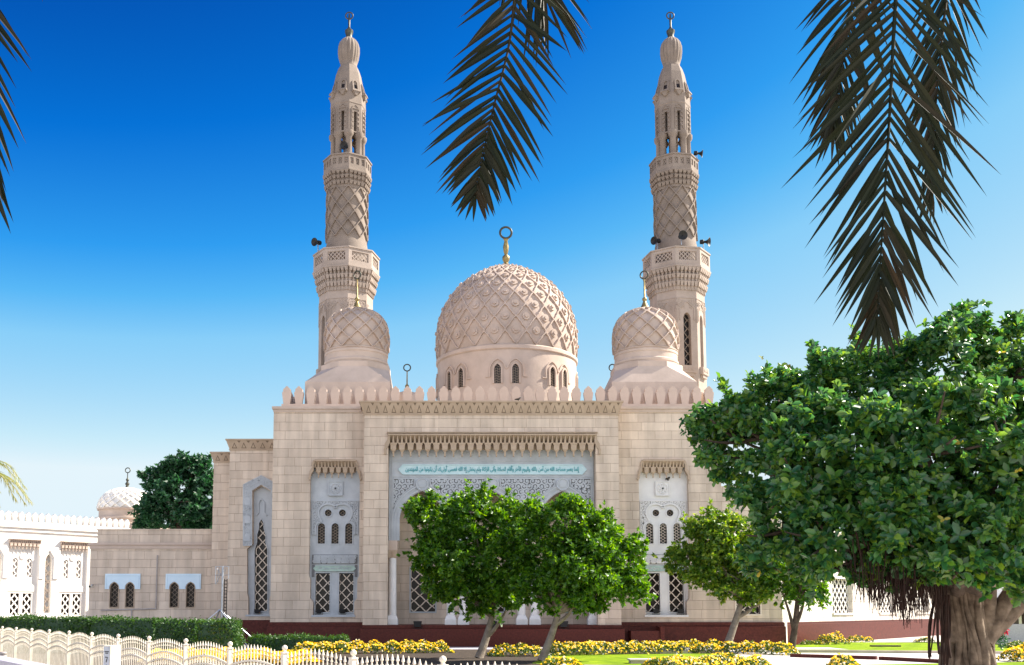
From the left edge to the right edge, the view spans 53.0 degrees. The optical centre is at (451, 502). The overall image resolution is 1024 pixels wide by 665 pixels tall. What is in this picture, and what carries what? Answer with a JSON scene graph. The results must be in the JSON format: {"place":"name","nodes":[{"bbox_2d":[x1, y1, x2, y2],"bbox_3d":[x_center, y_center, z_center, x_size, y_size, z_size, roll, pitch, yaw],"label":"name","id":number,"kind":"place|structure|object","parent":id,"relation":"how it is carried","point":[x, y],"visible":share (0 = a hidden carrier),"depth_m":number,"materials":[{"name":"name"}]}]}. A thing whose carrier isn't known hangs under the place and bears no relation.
{"place":"outdoors","nodes":[
{"label":"outdoors","id":0,"kind":"place"},
{"bbox_2d":[0,467,167,618],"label":"prayer hall","id":1,"kind":"structure","parent":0,"point":[44,568],"depth_m":81.19,"materials":[{"name":"white stone"}]},
{"bbox_2d":[0,543,8,577],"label":"window","id":2,"kind":"structure","parent":1,"relation":"in","point":[6,555],"depth_m":78.25,"materials":[{"name":"white stone"}]},
{"bbox_2d":[9,593,18,614],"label":"window","id":3,"kind":"structure","parent":1,"relation":"in","point":[14,597],"depth_m":78.97,"materials":[{"name":"white stone"}]},
{"bbox_2d":[12,558,17,576],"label":"window","id":4,"kind":"structure","parent":1,"relation":"in","point":[15,561],"depth_m":79.20,"materials":[{"name":"white stone"}]},
{"bbox_2d":[22,593,31,614],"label":"window","id":5,"kind":"structure","parent":1,"relation":"in","point":[26,597],"depth_m":79.70,"materials":[{"name":"white stone"}]},
{"bbox_2d":[26,559,31,576],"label":"window","id":6,"kind":"structure","parent":1,"relation":"in","point":[29,562],"depth_m":80.03,"materials":[{"name":"white stone"}]},
{"bbox_2d":[39,545,58,612],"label":"window","id":7,"kind":"structure","parent":1,"relation":"in","point":[43,563],"depth_m":81.04,"materials":[{"name":"white stone"}]},
{"bbox_2d":[61,594,69,614],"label":"window","id":8,"kind":"structure","parent":1,"relation":"in","point":[65,600],"depth_m":82.04,"materials":[{"name":"white stone"}]},
{"bbox_2d":[63,560,67,577],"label":"window","id":9,"kind":"structure","parent":1,"relation":"in","point":[65,570],"depth_m":82.26,"materials":[{"name":"white stone"}]},
{"bbox_2d":[72,594,80,614],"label":"window","id":10,"kind":"structure","parent":1,"relation":"in","point":[76,598],"depth_m":82.74,"materials":[{"name":"white stone"}]},
{"bbox_2d":[76,560,80,577],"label":"window","id":11,"kind":"structure","parent":1,"relation":"in","point":[78,564],"depth_m":83.07,"materials":[{"name":"white stone"}]},
{"bbox_2d":[88,529,211,621],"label":"annex building","id":12,"kind":"structure","parent":0,"point":[123,562],"depth_m":68.30,"materials":[{"name":"beige stone"}]},
{"bbox_2d":[109,582,118,607],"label":"window","id":13,"kind":"structure","parent":12,"relation":"in","point":[114,601],"depth_m":68.28,"materials":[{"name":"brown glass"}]},
{"bbox_2d":[101,555,157,617],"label":"conduit pipe","id":14,"kind":"object","parent":12,"relation":"attached to","point":[142,608],"visible":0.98,"depth_m":67.94,"materials":[{"name":"grey metal"}]},
{"bbox_2d":[125,582,134,607],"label":"window","id":15,"kind":"structure","parent":12,"relation":"in","point":[130,594],"depth_m":68.29,"materials":[{"name":"brown glass"}]},
{"bbox_2d":[169,582,178,607],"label":"window","id":16,"kind":"structure","parent":12,"relation":"in","point":[174,599],"depth_m":68.29,"materials":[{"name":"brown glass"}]},
{"bbox_2d":[185,582,194,607],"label":"window","id":17,"kind":"structure","parent":12,"relation":"in","point":[190,596],"depth_m":68.28,"materials":[{"name":"brown glass"}]},
{"bbox_2d":[9,647,547,664],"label":"soil","id":18,"kind":"structure","parent":0,"point":[462,656],"depth_m":46.19,"materials":[{"name":"brown soil"}]},
{"bbox_2d":[0,461,32,507],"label":"date palm","id":19,"kind":"object","parent":18,"relation":"on","point":[4,477],"visible":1,"depth_m":50.85,"materials":[{"name":"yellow plant"}]},
{"bbox_2d":[0,612,96,653],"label":"hedge","id":20,"kind":"object","parent":18,"relation":"on","point":[66,624],"visible":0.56,"depth_m":51.68,"materials":[{"name":"green plant"}]},
{"bbox_2d":[86,612,160,653],"bbox_3d":[-16.486,6.661,51.692,3.716,2.224,1.621,0,-6,0],"label":"hedge","id":21,"kind":"object","parent":18,"relation":"on","point":[123,627],"visible":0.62,"depth_m":51.27,"materials":[{"name":"green plant"}]},
{"bbox_2d":[151,615,201,649],"bbox_3d":[-12.847,6.373,48.320,2.424,2.059,2.011,0,-6,0],"label":"hedge","id":22,"kind":"object","parent":18,"relation":"on","point":[179,630],"visible":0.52,"depth_m":47.67,"materials":[{"name":"green plant"}]},
{"bbox_2d":[194,616,246,659],"bbox_3d":[-10.449,6.126,45.921,2.290,2.044,2.164,0,-6,0],"label":"hedge","id":23,"kind":"object","parent":18,"relation":"on","point":[223,632],"visible":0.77,"depth_m":45.21,"materials":[{"name":"green plant"}]},
{"bbox_2d":[207,566,249,645],"bbox_3d":[-12.326,5.683,54.665,4.772,4.532,2.339,1,-6,-5],"label":"lattice mast","id":24,"kind":"object","parent":18,"relation":"on","point":[222,610],"visible":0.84,"depth_m":54.81,"materials":[{"name":"metal"}]},
{"bbox_2d":[141,646,321,664],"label":"flower bed","id":25,"kind":"object","parent":18,"relation":"on","point":[289,654],"visible":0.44,"depth_m":42.61,"materials":[{"name":"yellow plant"}]},
{"bbox_2d":[0,626,565,664],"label":"picket fence","id":26,"kind":"object","parent":18,"relation":"on","point":[29,641],"visible":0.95,"depth_m":28.17,"materials":[{"name":"beige paint"}]},
{"bbox_2d":[246,631,349,651],"bbox_3d":[-8.031,7.429,54.201,5.585,1.212,1.874,0,-6,0],"label":"hedge","id":27,"kind":"object","parent":18,"relation":"on","point":[275,642],"visible":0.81,"depth_m":53.59,"materials":[{"name":"green plant"}]},
{"bbox_2d":[291,642,309,650],"bbox_3d":[-7.823,7.554,52.981,1.080,0.637,1.359,0,-6,0],"label":"flower bed","id":28,"kind":"object","parent":18,"relation":"on","point":[296,646],"visible":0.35,"depth_m":52.61,"materials":[{"name":"yellow plant"}]},
{"bbox_2d":[296,639,455,653],"bbox_3d":[-3.890,7.362,52.041,8.210,0.844,2.106,1,-6,-11],"label":"flower bed","id":29,"kind":"object","parent":18,"relation":"on","point":[414,647],"visible":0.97,"depth_m":51.70,"materials":[{"name":"yellow plant"}]},
{"bbox_2d":[396,477,530,657],"bbox_3d":[0.629,3.006,46.613,6.449,8.328,4.612,0,-6,0],"label":"clipped tree","id":30,"kind":"object","parent":18,"relation":"on","point":[448,554],"visible":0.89,"depth_m":46.17,"materials":[{"name":"green plant"}]},
{"bbox_2d":[487,642,541,656],"bbox_3d":[3.142,7.061,48.798,2.841,0.785,1.856,1,-6,-7],"label":"flower bed","id":31,"kind":"object","parent":18,"relation":"on","point":[518,649],"visible":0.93,"depth_m":48.30,"materials":[{"name":"yellow plant"}]},
{"bbox_2d":[540,655,581,664],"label":"flower bed","id":32,"kind":"object","parent":18,"relation":"on","point":[556,661],"visible":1,"depth_m":36.68,"materials":[{"name":"yellow plant"}]},
{"bbox_2d":[210,226,786,646],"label":"mosque","id":33,"kind":"structure","parent":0,"point":[334,474],"depth_m":63.84,"materials":[{"name":"beige stone"}]},
{"bbox_2d":[254,609,260,614],"bbox_3d":[-12.305,6.963,64.960,0.420,0.345,0.240,0,-6,0],"label":"floodlight","id":34,"kind":"object","parent":33,"relation":"on","point":[257,611],"visible":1,"depth_m":64.88,"materials":[{"name":"black metal"}]},
{"bbox_2d":[254,518,267,611],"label":"window","id":35,"kind":"structure","parent":33,"relation":"in","point":[261,569],"depth_m":65.63,"materials":[{"name":"black glass"}]},
{"bbox_2d":[316,609,321,614],"bbox_3d":[-8.134,6.757,63.011,0.420,0.345,0.240,0,-6,0],"label":"floodlight","id":36,"kind":"object","parent":33,"relation":"on","point":[318,611],"visible":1,"depth_m":62.93,"materials":[{"name":"black metal"}]},
{"bbox_2d":[317,522,325,544],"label":"window","id":37,"kind":"structure","parent":33,"relation":"in","point":[321,529],"depth_m":63.91,"materials":[{"name":"grey glass"}]},
{"bbox_2d":[314,572,330,612],"bbox_3d":[-7.960,5.615,63.496,1.007,2.527,0.330,0,-6,0],"label":"window","id":38,"kind":"structure","parent":33,"relation":"in","point":[322,583],"depth_m":63.56,"materials":[{"name":"black glass"}]},
{"bbox_2d":[324,508,332,516],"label":"window","id":39,"kind":"structure","parent":33,"relation":"in","point":[329,512],"depth_m":63.99,"materials":[{"name":"grey glass"}]},
{"bbox_2d":[330,522,339,544],"bbox_3d":[-7.227,1.963,63.870,0.564,1.399,0.310,0,-6,0],"label":"window","id":40,"kind":"structure","parent":33,"relation":"in","point":[335,529],"depth_m":63.89,"materials":[{"name":"grey glass"}]},
{"bbox_2d":[339,609,345,614],"bbox_3d":[-6.696,6.757,63.011,0.420,0.345,0.240,0,-6,0],"label":"floodlight","id":41,"kind":"object","parent":33,"relation":"on","point":[342,611],"visible":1,"depth_m":62.93,"materials":[{"name":"black metal"}]},
{"bbox_2d":[338,508,346,517],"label":"window","id":42,"kind":"structure","parent":33,"relation":"in","point":[343,512],"depth_m":64.00,"materials":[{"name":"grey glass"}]},
{"bbox_2d":[312,12,379,373],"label":"minaret","id":43,"kind":"object","parent":33,"relation":"on","point":[342,256],"visible":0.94,"depth_m":73.43,"materials":[{"name":"stone"}]},
{"bbox_2d":[311,238,321,250],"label":"loudspeaker","id":44,"kind":"object","parent":43,"relation":"attached to","point":[314,241],"visible":1,"depth_m":72.76,"materials":[{"name":"black plastic"}]},
{"bbox_2d":[316,299,328,373],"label":"window","id":45,"kind":"structure","parent":43,"relation":"in","point":[325,305],"depth_m":72.63,"materials":[{"name":"beige stone"}]},
{"bbox_2d":[327,297,349,318],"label":"window","id":46,"kind":"structure","parent":43,"relation":"in","point":[329,307],"depth_m":72.12,"materials":[{"name":"beige stone"}]},
{"bbox_2d":[340,141,347,151],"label":"loudspeaker","id":47,"kind":"object","parent":43,"relation":"attached to","point":[343,145],"visible":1,"depth_m":73.59,"materials":[{"name":"black plastic"}]},
{"bbox_2d":[347,297,368,307],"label":"window","id":48,"kind":"structure","parent":43,"relation":"in","point":[348,300],"depth_m":72.44,"materials":[{"name":"beige stone"}]},
{"bbox_2d":[338,572,354,612],"bbox_3d":[-6.494,5.615,63.496,1.007,2.527,0.330,0,-6,0],"label":"window","id":49,"kind":"structure","parent":33,"relation":"in","point":[345,598],"depth_m":63.56,"materials":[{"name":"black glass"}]},
{"bbox_2d":[344,522,352,544],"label":"window","id":50,"kind":"structure","parent":33,"relation":"in","point":[348,533],"depth_m":63.89,"materials":[{"name":"grey glass"}]},
{"bbox_2d":[413,621,421,626],"bbox_3d":[-2.013,7.362,61.337,0.560,0.460,0.320,0,-6,0],"label":"floodlight","id":51,"kind":"object","parent":33,"relation":"attached to","point":[417,623],"visible":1,"depth_m":61.22,"materials":[{"name":"black metal"}]},
{"bbox_2d":[409,567,436,612],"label":"window","id":52,"kind":"structure","parent":33,"relation":"in","point":[418,602],"depth_m":65.53,"materials":[{"name":"black glass"}]},
{"bbox_2d":[496,567,504,612],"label":"window","id":53,"kind":"structure","parent":33,"relation":"in","point":[501,609],"depth_m":65.50,"materials":[{"name":"grey glass"}]},
{"bbox_2d":[559,621,568,628],"bbox_3d":[6.749,7.362,61.337,0.560,0.460,0.320,0,-6,0],"label":"floodlight","id":54,"kind":"object","parent":33,"relation":"attached to","point":[564,624],"visible":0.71,"depth_m":61.23,"materials":[{"name":"black metal"}]},
{"bbox_2d":[645,522,654,544],"bbox_3d":[12.355,1.963,63.870,0.564,1.399,0.310,0,-6,0],"label":"window","id":55,"kind":"structure","parent":33,"relation":"in","point":[648,527],"depth_m":63.89,"materials":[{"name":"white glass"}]},
{"bbox_2d":[644,572,660,612],"bbox_3d":[12.474,5.615,63.496,1.007,2.527,0.330,0,-6,0],"label":"window","id":56,"kind":"structure","parent":33,"relation":"in","point":[654,576],"depth_m":63.55,"materials":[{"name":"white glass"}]},
{"bbox_2d":[651,508,659,516],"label":"window","id":57,"kind":"structure","parent":33,"relation":"in","point":[654,512],"depth_m":63.88,"materials":[{"name":"white glass"}]},
{"bbox_2d":[653,609,659,614],"bbox_3d":[12.605,6.757,63.011,0.420,0.345,0.240,0,-6,0],"label":"floodlight","id":58,"kind":"object","parent":33,"relation":"on","point":[655,611],"visible":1,"depth_m":62.93,"materials":[{"name":"black metal"}]},
{"bbox_2d":[659,522,667,544],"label":"window","id":59,"kind":"structure","parent":33,"relation":"in","point":[662,528],"depth_m":63.89,"materials":[{"name":"white glass"}]},
{"bbox_2d":[665,508,674,516],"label":"window","id":60,"kind":"structure","parent":33,"relation":"in","point":[668,512],"depth_m":63.88,"materials":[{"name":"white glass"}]},
{"bbox_2d":[642,12,710,391],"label":"minaret","id":61,"kind":"object","parent":33,"relation":"on","point":[676,282],"visible":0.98,"depth_m":73.30,"materials":[{"name":"stone"}]},
{"bbox_2d":[650,236,660,248],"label":"loudspeaker","id":62,"kind":"object","parent":61,"relation":"attached to","point":[654,240],"visible":1,"depth_m":73.14,"materials":[{"name":"black metal"}]},
{"bbox_2d":[656,297,677,321],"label":"window","id":63,"kind":"structure","parent":61,"relation":"in","point":[658,306],"depth_m":72.20,"materials":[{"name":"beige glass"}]},
{"bbox_2d":[678,230,687,244],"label":"loudspeaker","id":64,"kind":"object","parent":61,"relation":"attached to","point":[683,234],"visible":1,"depth_m":71.58,"materials":[{"name":"black plastic"}]},
{"bbox_2d":[676,297,698,376],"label":"window","id":65,"kind":"structure","parent":61,"relation":"in","point":[691,370],"depth_m":72.07,"materials":[{"name":"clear glass"}]},
{"bbox_2d":[694,150,702,158],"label":"loudspeaker","id":66,"kind":"object","parent":61,"relation":"attached to","point":[696,153],"visible":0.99,"depth_m":74.56,"materials":[{"name":"black plastic"}]},
{"bbox_2d":[696,298,708,379],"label":"window","id":67,"kind":"structure","parent":61,"relation":"in","point":[704,372],"depth_m":72.26,"materials":[{"name":"beige stone"}]},
{"bbox_2d":[700,237,710,248],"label":"loudspeaker","id":68,"kind":"object","parent":61,"relation":"attached to","point":[708,242],"visible":1,"depth_m":73.06,"materials":[{"name":"black metal"}]},
{"bbox_2d":[668,573,684,612],"bbox_3d":[13.939,5.615,63.496,1.007,2.527,0.330,0,-6,0],"label":"window","id":69,"kind":"structure","parent":33,"relation":"in","point":[675,587],"depth_m":63.55,"materials":[{"name":"white glass"}]},
{"bbox_2d":[672,522,681,544],"bbox_3d":[14.058,1.963,63.870,0.564,1.399,0.310,0,-6,0],"label":"window","id":70,"kind":"structure","parent":33,"relation":"in","point":[676,531],"depth_m":63.89,"materials":[{"name":"white stone"}]},
{"bbox_2d":[677,609,683,614],"bbox_3d":[14.102,6.757,63.011,0.420,0.345,0.240,0,-6,0],"label":"floodlight","id":71,"kind":"object","parent":33,"relation":"on","point":[680,611],"visible":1,"depth_m":62.93,"materials":[{"name":"black metal"}]},
{"bbox_2d":[735,601,761,615],"bbox_3d":[18.247,5.820,63.122,1.657,2.355,0.370,0,-6,0],"label":"window","id":72,"kind":"structure","parent":33,"relation":"in","point":[756,613],"depth_m":63.02,"materials":[{"name":"white glass"}]},
{"bbox_2d":[0,0,1023,527],"label":"sky","id":73,"kind":"structure","parent":0,"point":[165,193],"materials":[{"name":"blue"}]},
{"bbox_2d":[391,647,839,648],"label":"path","id":74,"kind":"structure","parent":0,"point":[689,648],"depth_m":57.89,"materials":[{"name":"grey concrete"}]},
{"bbox_2d":[243,635,1023,664],"bbox_3d":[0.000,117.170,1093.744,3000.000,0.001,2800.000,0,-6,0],"label":"ground","id":75,"kind":"structure","parent":0,"point":[778,659],"depth_m":47.42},
{"bbox_2d":[0,656,48,664],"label":"wall","id":76,"kind":"structure","parent":75,"relation":"on","point":[4,660],"depth_m":26.74,"materials":[{"name":"stone"}]},
{"bbox_2d":[103,645,120,664],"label":"notice pillar","id":77,"kind":"structure","parent":75,"relation":"on","point":[111,654],"depth_m":24.25,"materials":[{"name":"beige paint"}]},
{"bbox_2d":[127,448,213,528],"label":"bushy tree","id":78,"kind":"object","parent":75,"relation":"on","point":[190,506],"visible":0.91,"depth_m":93.53,"materials":[{"name":"green plant"}]},
{"bbox_2d":[0,0,998,359],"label":"date palm","id":79,"kind":"object","parent":75,"relation":"on","point":[880,304],"visible":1,"depth_m":3.90,"materials":[{"name":"green plant"}]},
{"bbox_2d":[641,652,771,664],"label":"flower bed","id":80,"kind":"object","parent":75,"relation":"on","point":[721,659],"visible":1,"depth_m":37.54,"materials":[{"name":"yellow plant"}]},
{"bbox_2d":[651,499,785,650],"bbox_3d":[15.326,3.944,55.905,7.533,8.424,5.033,3,-7,-23],"label":"clipped tree","id":81,"kind":"object","parent":75,"relation":"on","point":[712,555],"visible":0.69,"depth_m":55.41,"materials":[{"name":"green plant"}]},
{"bbox_2d":[790,654,877,659],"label":"kerb","id":82,"kind":"structure","parent":75,"relation":"on","point":[831,656],"depth_m":46.77,"materials":[{"name":"red stone"}]},
{"bbox_2d":[826,653,860,664],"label":"flower bed","id":83,"kind":"object","parent":75,"relation":"on","point":[842,660],"visible":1,"depth_m":37.66,"materials":[{"name":"yellow plant"}]},
{"bbox_2d":[678,298,1023,664],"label":"fig tree","id":84,"kind":"object","parent":75,"relation":"on","point":[949,538],"visible":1,"depth_m":20.14,"materials":[{"name":"green plant"}]},
{"bbox_2d":[779,520,939,644],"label":"wing","id":85,"kind":"structure","parent":75,"relation":"on","point":[845,615],"depth_m":72.96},
{"bbox_2d":[832,579,854,614],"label":"window","id":86,"kind":"structure","parent":85,"relation":"in","point":[840,602],"depth_m":71.99,"materials":[{"name":"white stone"}]},
{"bbox_2d":[879,582,897,613],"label":"window","id":87,"kind":"structure","parent":85,"relation":"in","point":[886,606],"depth_m":79.63,"materials":[{"name":"white stone"}]},
{"bbox_2d":[916,590,929,613],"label":"window","id":88,"kind":"structure","parent":85,"relation":"in","point":[917,590],"depth_m":86.38,"materials":[{"name":"white glass"}]},
{"bbox_2d":[846,635,873,641],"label":"flower bed","id":89,"kind":"object","parent":75,"relation":"on","point":[861,638],"visible":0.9,"depth_m":69.85,"materials":[{"name":"yellow plant"}]},
{"bbox_2d":[878,656,938,662],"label":"kerb","id":90,"kind":"structure","parent":75,"relation":"on","point":[909,659],"depth_m":43.71,"materials":[{"name":"red stone"}]},
{"bbox_2d":[912,636,935,641],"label":"flower bed","id":91,"kind":"object","parent":75,"relation":"on","point":[925,638],"visible":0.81,"depth_m":70.16,"materials":[{"name":"yellow plant"}]},
{"bbox_2d":[996,629,1010,649],"bbox_3d":[26.469,6.165,49.594,1.097,2.064,1.017,-5,-8,38],"label":"red leaved shrub","id":92,"kind":"object","parent":75,"relation":"on","point":[1000,645],"visible":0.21,"depth_m":49.38,"materials":[{"name":"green plant"}]},
{"bbox_2d":[531,653,735,664],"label":"lawn","id":93,"kind":"structure","parent":0,"point":[609,659],"depth_m":47.07,"materials":[{"name":"green plant"}]},
{"bbox_2d":[489,491,658,660],"bbox_3d":[5.368,3.152,44.069,7.490,7.520,4.552,0,-6,0],"label":"clipped tree","id":94,"kind":"object","parent":93,"relation":"on","point":[582,567],"visible":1,"depth_m":43.98,"materials":[{"name":"green plant"}]},
{"bbox_2d":[627,658,653,663],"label":"stone block","id":95,"kind":"structure","parent":93,"relation":"on","point":[637,660],"depth_m":41.73,"materials":[{"name":"white stone"}]},
{"bbox_2d":[561,651,721,653],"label":"kerb","id":96,"kind":"structure","parent":93,"relation":"on","point":[670,652],"depth_m":51.10,"materials":[{"name":"grey concrete"}]},
{"bbox_2d":[549,638,800,655],"bbox_3d":[10.737,7.248,50.949,13.074,0.891,4.048,0,-6,-4],"label":"flower bed","id":97,"kind":"object","parent":93,"relation":"on","point":[695,646],"visible":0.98,"depth_m":50.77,"materials":[{"name":"yellow plant"}]},
{"bbox_2d":[777,642,1023,652],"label":"lawn","id":98,"kind":"structure","parent":0,"point":[923,646],"depth_m":61.15,"materials":[{"name":"green plant"}]},
{"bbox_2d":[757,560,832,648],"bbox_3d":[18.396,5.069,54.936,3.763,5.911,3.476,-5,-8,37],"label":"clipped tree","id":99,"kind":"object","parent":98,"relation":"on","point":[791,589],"visible":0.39,"depth_m":54.64,"materials":[{"name":"green plant"}]},
{"bbox_2d":[800,639,827,644],"bbox_3d":[22.756,8.859,64.559,1.883,0.534,1.223,0,-6,0],"label":"flower bed","id":100,"kind":"object","parent":98,"relation":"on","point":[807,642],"visible":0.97,"depth_m":64.22,"materials":[{"name":"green plant"}]},
{"bbox_2d":[817,631,849,644],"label":"flower bed","id":101,"kind":"object","parent":98,"relation":"on","point":[828,638],"visible":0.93,"depth_m":65.20,"materials":[{"name":"yellow plant"}]},
{"bbox_2d":[870,645,900,646],"bbox_3d":[25.825,8.566,60.929,1.668,0.100,0.500,0,-6,0],"label":"drain cover","id":102,"kind":"object","parent":98,"relation":"on","point":[885,645],"visible":0.92,"depth_m":60.69,"materials":[{"name":"green metal"}]},
{"bbox_2d":[798,650,1011,653],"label":"kerb","id":103,"kind":"structure","parent":98,"relation":"on","point":[894,651],"depth_m":52.47,"materials":[{"name":"grey concrete"}]},
{"bbox_2d":[996,587,1023,643],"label":"pavilion","id":104,"kind":"structure","parent":98,"relation":"on","point":[1016,631],"depth_m":65.50,"materials":[{"name":"stone"}]},
{"bbox_2d":[1002,640,1023,647],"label":"flower bed","id":105,"kind":"object","parent":98,"relation":"on","point":[1014,643],"visible":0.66,"depth_m":59.01,"materials":[{"name":"yellow plant"}]},
{"bbox_2d":[874,662,1023,664],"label":"lawn","id":106,"kind":"structure","parent":0,"point":[1010,663],"depth_m":41.06,"materials":[{"name":"green plant"}]},
{"bbox_2d":[996,643,1023,661],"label":"flower bed","id":107,"kind":"object","parent":106,"relation":"on","point":[1017,652],"visible":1,"depth_m":43.73,"materials":[{"name":"yellow plant"}]}
]}

